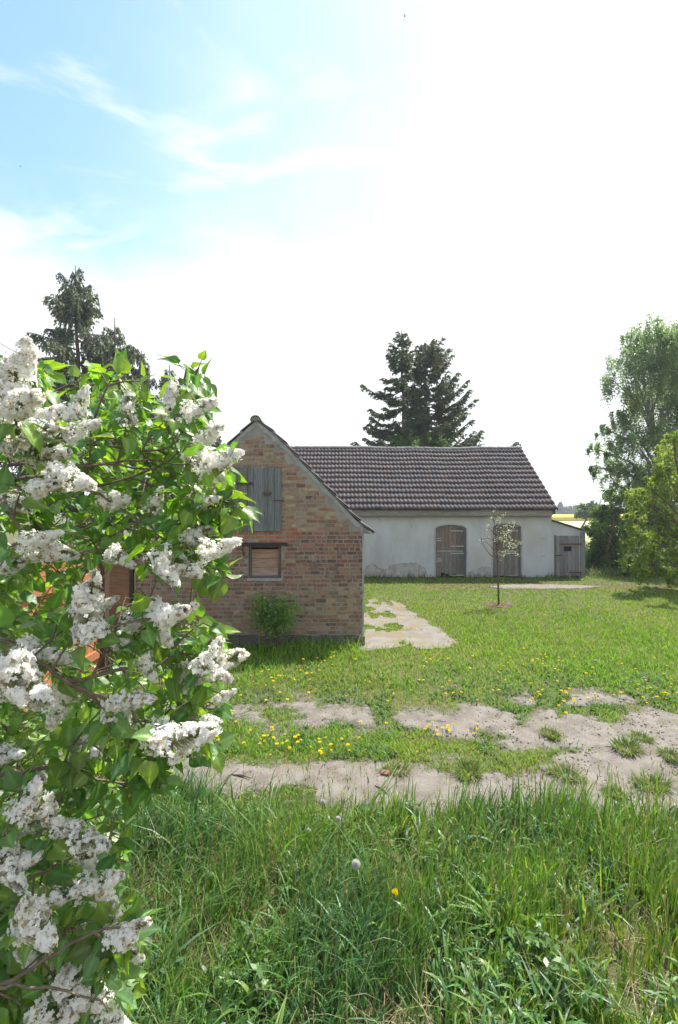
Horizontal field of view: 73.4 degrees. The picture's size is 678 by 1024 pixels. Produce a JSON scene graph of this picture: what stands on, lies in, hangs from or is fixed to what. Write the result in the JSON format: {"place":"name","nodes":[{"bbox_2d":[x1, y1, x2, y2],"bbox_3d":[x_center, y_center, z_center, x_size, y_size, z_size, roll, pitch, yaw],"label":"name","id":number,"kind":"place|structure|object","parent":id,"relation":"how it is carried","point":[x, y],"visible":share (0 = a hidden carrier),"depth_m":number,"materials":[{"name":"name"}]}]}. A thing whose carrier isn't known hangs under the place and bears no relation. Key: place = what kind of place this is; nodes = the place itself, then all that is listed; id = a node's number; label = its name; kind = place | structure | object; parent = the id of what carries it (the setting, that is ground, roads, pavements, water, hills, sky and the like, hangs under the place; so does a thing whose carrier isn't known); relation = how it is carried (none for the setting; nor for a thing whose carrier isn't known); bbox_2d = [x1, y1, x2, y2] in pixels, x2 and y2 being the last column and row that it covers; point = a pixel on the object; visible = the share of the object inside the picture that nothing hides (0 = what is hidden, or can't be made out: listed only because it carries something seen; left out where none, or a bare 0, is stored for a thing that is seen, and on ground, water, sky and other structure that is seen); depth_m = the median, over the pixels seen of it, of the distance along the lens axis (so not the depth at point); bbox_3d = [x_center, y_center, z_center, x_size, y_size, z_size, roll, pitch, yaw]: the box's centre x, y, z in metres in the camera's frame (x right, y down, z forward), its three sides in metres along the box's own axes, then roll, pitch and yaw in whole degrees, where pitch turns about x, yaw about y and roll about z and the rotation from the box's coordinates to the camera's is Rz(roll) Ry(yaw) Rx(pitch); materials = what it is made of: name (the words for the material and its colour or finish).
{"place":"outdoors","nodes":[
{"label":"outdoors","id":0,"kind":"place"},
{"bbox_2d":[0,514,677,1023],"bbox_3d":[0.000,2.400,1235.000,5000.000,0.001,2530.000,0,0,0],"label":"ground","id":1,"kind":"structure","parent":0,"point":[614,950],"depth_m":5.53,"materials":[{"name":"green plant"}]},
{"bbox_2d":[0,266,151,525],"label":"weeping conifer","id":2,"kind":"object","parent":1,"relation":"on","point":[74,305],"visible":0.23,"depth_m":19.60,"materials":[{"name":"green plant"}]},
{"bbox_2d":[56,318,146,535],"bbox_3d":[-9.935,-3.203,20.881,5.507,11.415,6.205,0,0,0],"label":"weeping conifer","id":3,"kind":"object","parent":1,"relation":"on","point":[133,355],"visible":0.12,"depth_m":20.60,"materials":[{"name":"green plant"}]},
{"bbox_2d":[98,561,108,677],"bbox_3d":[-3.397,1.419,6.543,0.155,1.963,0.145,0,0,0],"label":"gate post","id":4,"kind":"object","parent":1,"relation":"on","point":[105,581],"visible":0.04,"depth_m":6.48,"materials":[{"name":"brown wood"}]},
{"bbox_2d":[20,556,99,723],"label":"board gate","id":5,"kind":"structure","parent":4,"relation":"attached to","point":[92,655],"depth_m":5.56,"materials":[{"name":"brown wood"}]},
{"bbox_2d":[78,551,134,635],"bbox_3d":[-4.289,1.520,8.155,1.224,1.760,0.070,0,0,0],"label":"board fence","id":6,"kind":"object","parent":1,"relation":"on","point":[121,580],"visible":0.14,"depth_m":8.15,"materials":[{"name":"brown wood"}]},
{"bbox_2d":[88,350,160,531],"bbox_3d":[-9.174,-2.579,21.147,5.170,10.168,5.324,0,0,-18],"label":"weeping conifer","id":7,"kind":"object","parent":1,"relation":"on","point":[148,382],"visible":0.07,"depth_m":21.39,"materials":[{"name":"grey plant"}]},
{"bbox_2d":[0,335,261,1023],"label":"lilac bush","id":8,"kind":"object","parent":1,"relation":"on","point":[70,953],"visible":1,"depth_m":1.26,"materials":[{"name":"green plant"}]},
{"bbox_2d":[130,364,191,529],"bbox_3d":[-8.141,-2.346,22.454,4.820,9.701,6.754,0,0,0],"label":"weeping conifer","id":9,"kind":"object","parent":1,"relation":"on","point":[163,380],"visible":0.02,"depth_m":22.12,"materials":[{"name":"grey plant"}]},
{"bbox_2d":[130,920,218,1012],"bbox_3d":[-0.965,2.293,2.305,0.503,0.213,0.503,0,0,23],"label":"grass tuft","id":10,"kind":"object","parent":1,"relation":"on","point":[162,970],"visible":0.27,"depth_m":2.35,"materials":[{"name":"green plant"}]},
{"bbox_2d":[211,432,221,447],"bbox_3d":[-8.098,-1.491,29.999,1.814,7.993,2.018,0,0,-19],"label":"spruce tree","id":11,"kind":"object","parent":1,"relation":"on","point":[218,443],"visible":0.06,"depth_m":29.96,"materials":[{"name":"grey plant"}]},
{"bbox_2d":[207,933,278,1009],"bbox_3d":[-0.475,2.278,2.261,0.366,0.247,0.312,0,0,-14],"label":"nettle","id":12,"kind":"object","parent":1,"relation":"on","point":[221,982],"visible":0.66,"depth_m":2.21,"materials":[{"name":"green plant"}]},
{"bbox_2d":[135,415,374,645],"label":"brick building","id":13,"kind":"structure","parent":1,"relation":"on","point":[304,540],"depth_m":8.19,"materials":[{"name":"brick"}]},
{"bbox_2d":[249,545,280,576],"bbox_3d":[-1.336,0.897,8.285,0.592,0.588,0.080,0,0,0],"label":"window","id":14,"kind":"structure","parent":13,"relation":"in","point":[264,560],"depth_m":8.28,"materials":[{"name":"brown wood"}]},
{"bbox_2d":[242,588,315,651],"bbox_3d":[-1.056,1.832,7.688,1.238,1.144,0.946,0,0,38],"label":"elder shrub","id":15,"kind":"object","parent":1,"relation":"on","point":[276,622],"visible":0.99,"depth_m":7.75,"materials":[{"name":"green plant"}]},
{"bbox_2d":[320,799,325,834],"bbox_3d":[-0.115,2.227,3.253,0.039,0.347,0.039,0,0,0],"label":"dandelion clock","id":16,"kind":"object","parent":1,"relation":"on","point":[322,801],"visible":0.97,"depth_m":3.25,"materials":[{"name":"white plant"}]},
{"bbox_2d":[335,816,340,865],"bbox_3d":[-0.005,2.217,3.043,0.039,0.367,0.039,0,0,0],"label":"dandelion clock","id":17,"kind":"object","parent":1,"relation":"on","point":[338,819],"visible":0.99,"depth_m":3.04,"materials":[{"name":"white plant"}]},
{"bbox_2d":[8,537,677,672],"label":"lawn","id":18,"kind":"structure","parent":1,"relation":"on","point":[592,572],"depth_m":10.71,"materials":[{"name":"green plant"}]},
{"bbox_2d":[14,732,677,1023],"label":"verge grass","id":19,"kind":"structure","parent":1,"relation":"on","point":[181,998],"depth_m":2.62,"materials":[{"name":"green plant"}]},
{"bbox_2d":[351,859,359,936],"bbox_3d":[0.093,2.153,2.494,0.050,0.495,0.050,0,0,0],"label":"dandelion clock","id":20,"kind":"object","parent":1,"relation":"on","point":[355,863],"visible":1,"depth_m":2.49,"materials":[{"name":"white plant"}]},
{"bbox_2d":[387,888,397,913],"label":"dandelion","id":21,"kind":"object","parent":1,"relation":"on","point":[394,891],"visible":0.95,"depth_m":2.59,"materials":[{"name":"yellow plant"}]},
{"bbox_2d":[350,330,448,509],"bbox_3d":[2.917,-3.939,26.272,7.629,12.887,7.267,0,0,-35],"label":"spruce tree","id":22,"kind":"object","parent":1,"relation":"on","point":[402,386],"visible":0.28,"depth_m":25.59,"materials":[{"name":"green plant"}]},
{"bbox_2d":[365,432,446,446],"bbox_3d":[3.545,-0.874,24.212,4.300,6.824,3.186,0,0,0],"label":"tree","id":23,"kind":"object","parent":1,"relation":"on","point":[395,441],"visible":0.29,"depth_m":23.96,"materials":[{"name":"green plant"}]},
{"bbox_2d":[290,446,557,576],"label":"barn","id":24,"kind":"structure","parent":1,"relation":"on","point":[449,499],"depth_m":16.81,"materials":[{"name":"paint"}]},
{"bbox_2d":[436,525,465,576],"bbox_3d":[4.116,1.440,16.828,1.121,1.920,0.115,0,0,0],"label":"door","id":25,"kind":"structure","parent":24,"relation":"in","point":[450,540],"depth_m":16.81,"materials":[{"name":"brown wood"}]},
{"bbox_2d":[493,524,520,576],"bbox_3d":[6.176,1.417,16.834,1.036,1.967,0.102,0,0,0],"label":"door","id":26,"kind":"structure","parent":24,"relation":"in","point":[512,564],"depth_m":16.81,"materials":[{"name":"brown wood"}]},
{"bbox_2d":[392,337,520,447],"bbox_3d":[6.736,-3.854,27.094,8.420,12.719,9.612,0,0,-43],"label":"spruce tree","id":27,"kind":"object","parent":1,"relation":"on","point":[430,356],"visible":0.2,"depth_m":26.33,"materials":[{"name":"green plant"}]},
{"bbox_2d":[485,602,513,607],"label":"bark mulch","id":28,"kind":"object","parent":1,"relation":"on","point":[497,605],"visible":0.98,"depth_m":11.70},
{"bbox_2d":[479,507,523,604],"bbox_3d":[4.131,1.150,11.732,1.136,2.545,0.633,0,0,0],"label":"young tree","id":29,"kind":"object","parent":28,"relation":"on","point":[497,542],"visible":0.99,"depth_m":11.70,"materials":[{"name":"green plant"}]},
{"bbox_2d":[461,962,546,1023],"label":"dock plant","id":30,"kind":"object","parent":1,"relation":"on","point":[466,974],"visible":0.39,"depth_m":2.16,"materials":[{"name":"green plant"}]},
{"bbox_2d":[449,873,563,952],"bbox_3d":[0.933,2.283,2.579,0.554,0.234,0.487,0,0,-21],"label":"plantain","id":31,"kind":"object","parent":1,"relation":"on","point":[481,898],"visible":0.41,"depth_m":2.59,"materials":[{"name":"green plant"}]},
{"bbox_2d":[506,917,557,973],"bbox_3d":[1.018,2.278,2.415,0.259,0.247,0.196,0,0,-44],"label":"nettle","id":32,"kind":"object","parent":1,"relation":"on","point":[538,940],"visible":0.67,"depth_m":2.39,"materials":[{"name":"green plant"}]},
{"bbox_2d":[501,933,570,1003],"bbox_3d":[0.969,2.267,2.234,0.299,0.267,0.165,0,0,0],"label":"nettle","id":33,"kind":"object","parent":1,"relation":"on","point":[513,958],"visible":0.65,"depth_m":2.23,"materials":[{"name":"green plant"}]},
{"bbox_2d":[555,502,565,513],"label":"tree","id":34,"kind":"object","parent":1,"relation":"on","point":[560,507],"visible":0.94,"depth_m":244.30,"materials":[{"name":"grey plant"}]},
{"bbox_2d":[564,505,574,513],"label":"tree","id":35,"kind":"object","parent":1,"relation":"on","point":[568,510],"visible":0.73,"depth_m":247.26,"materials":[{"name":"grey plant"}]},
{"bbox_2d":[552,520,590,576],"bbox_3d":[8.512,1.341,18.440,1.375,2.117,3.600,0,0,0],"label":"lean to","id":36,"kind":"object","parent":1,"relation":"on","point":[568,549],"visible":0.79,"depth_m":16.70,"materials":[{"name":"paint"}]},
{"bbox_2d":[554,536,582,576],"bbox_3d":[8.411,1.626,16.703,1.033,1.508,0.051,0,0,0],"label":"door","id":37,"kind":"structure","parent":36,"relation":"in","point":[567,547],"depth_m":16.70,"materials":[{"name":"grey wood"}]},
{"bbox_2d":[580,496,638,570],"bbox_3d":[10.944,1.030,19.043,3.039,3.336,2.283,0,0,-41],"label":"shrub","id":38,"kind":"object","parent":1,"relation":"on","point":[606,535],"visible":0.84,"depth_m":18.73,"materials":[{"name":"green plant"}]},
{"bbox_2d":[585,307,677,557],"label":"birch tree","id":39,"kind":"object","parent":1,"relation":"on","point":[662,353],"visible":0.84,"depth_m":21.61,"materials":[{"name":"green plant"}]},
{"bbox_2d":[587,478,677,551],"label":"bush","id":40,"kind":"object","parent":1,"relation":"on","point":[623,503],"visible":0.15,"depth_m":26.66,"materials":[{"name":"green plant"}]},
{"bbox_2d":[615,429,677,590],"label":"bush","id":41,"kind":"object","parent":1,"relation":"on","point":[663,481],"visible":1,"depth_m":14.05,"materials":[{"name":"green plant"}]},
{"bbox_2d":[618,554,677,576],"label":"bush","id":42,"kind":"object","parent":1,"relation":"on","point":[627,571],"visible":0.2,"depth_m":16.99,"materials":[{"name":"green plant"}]},
{"bbox_2d":[0,685,677,821],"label":"dirt track","id":43,"kind":"structure","parent":0,"point":[429,782],"depth_m":4.41,"materials":[{"name":"beige soil"}]},
{"bbox_2d":[232,772,249,777],"bbox_3d":[-0.878,2.366,4.109,0.188,0.020,0.066,0,0,13],"label":"stick","id":44,"kind":"object","parent":43,"relation":"on","point":[240,775],"visible":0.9,"depth_m":4.09,"materials":[{"name":"brown wood"}]},
{"bbox_2d":[26,687,677,819],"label":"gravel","id":45,"kind":"structure","parent":43,"relation":"on","point":[543,746],"depth_m":4.67,"materials":[{"name":"grey gravel"}]},
{"bbox_2d":[380,769,389,775],"bbox_3d":[0.418,2.364,4.117,0.083,0.032,0.069,0,0,17],"label":"brick shard","id":46,"kind":"object","parent":43,"relation":"on","point":[383,773],"visible":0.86,"depth_m":4.10,"materials":[{"name":"brick"}]},
{"bbox_2d":[378,758,414,776],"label":"grass tuft","id":47,"kind":"object","parent":43,"relation":"on","point":[398,765],"visible":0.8,"depth_m":4.19,"materials":[{"name":"green plant"}]},
{"bbox_2d":[445,751,484,781],"bbox_3d":[1.170,2.330,4.125,0.420,0.121,0.473,0,0,16],"label":"grass tuft","id":48,"kind":"object","parent":43,"relation":"on","point":[475,770],"visible":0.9,"depth_m":4.16,"materials":[{"name":"green plant"}]},
{"bbox_2d":[539,723,567,740],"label":"grass tuft","id":49,"kind":"object","parent":43,"relation":"on","point":[551,732],"visible":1,"depth_m":4.85,"materials":[{"name":"green plant"}]},
{"bbox_2d":[542,756,590,782],"bbox_3d":[2.030,2.334,4.098,0.378,0.112,0.406,0,0,-18],"label":"grass tuft","id":50,"kind":"object","parent":43,"relation":"on","point":[558,769],"visible":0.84,"depth_m":4.12,"materials":[{"name":"green plant"}]},
{"bbox_2d":[597,782,632,799],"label":"grass tuft","id":51,"kind":"object","parent":43,"relation":"on","point":[613,790],"visible":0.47,"depth_m":3.86,"materials":[{"name":"green plant"}]},
{"bbox_2d":[607,730,651,756],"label":"grass tuft","id":52,"kind":"object","parent":43,"relation":"on","point":[633,743],"visible":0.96,"depth_m":4.56,"materials":[{"name":"green plant"}]},
{"bbox_2d":[627,727,660,742],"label":"grass tuft","id":53,"kind":"object","parent":43,"relation":"on","point":[644,736],"visible":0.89,"depth_m":4.79,"materials":[{"name":"green plant"}]},
{"bbox_2d":[629,763,677,793],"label":"grass tuft","id":54,"kind":"object","parent":43,"relation":"on","point":[651,777],"visible":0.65,"depth_m":3.96,"materials":[{"name":"green plant"}]},
{"bbox_2d":[650,744,677,762],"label":"grass tuft","id":55,"kind":"object","parent":43,"relation":"on","point":[670,751],"visible":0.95,"depth_m":4.45,"materials":[{"name":"green plant"}]},
{"bbox_2d":[0,0,677,506],"label":"sky","id":56,"kind":"structure","parent":0,"point":[280,190],"materials":[{"name":"white"}]},
{"bbox_2d":[358,599,456,650],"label":"concrete path","id":57,"kind":"structure","parent":0,"point":[418,637],"depth_m":9.00,"materials":[{"name":"beige concrete"}]},
{"bbox_2d":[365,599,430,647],"bbox_3d":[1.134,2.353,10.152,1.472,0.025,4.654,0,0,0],"label":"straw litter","id":58,"kind":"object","parent":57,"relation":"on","point":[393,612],"visible":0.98,"depth_m":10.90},
{"bbox_2d":[490,584,602,588],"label":"doorstep path","id":59,"kind":"structure","parent":0,"point":[535,586],"depth_m":14.55,"materials":[{"name":"concrete"}]},
{"bbox_2d":[559,521,591,541],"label":"pasture","id":60,"kind":"structure","parent":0,"point":[578,524],"depth_m":94.75,"materials":[{"name":"beige plant"}]},
{"bbox_2d":[572,500,616,528],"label":"bush","id":61,"kind":"object","parent":60,"relation":"on","point":[581,508],"visible":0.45,"depth_m":59.14,"materials":[{"name":"green plant"}]},
{"bbox_2d":[552,514,637,520],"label":"rapeseed field","id":62,"kind":"structure","parent":0,"point":[562,517],"depth_m":120.00,"materials":[{"name":"yellow plant"}]}
]}

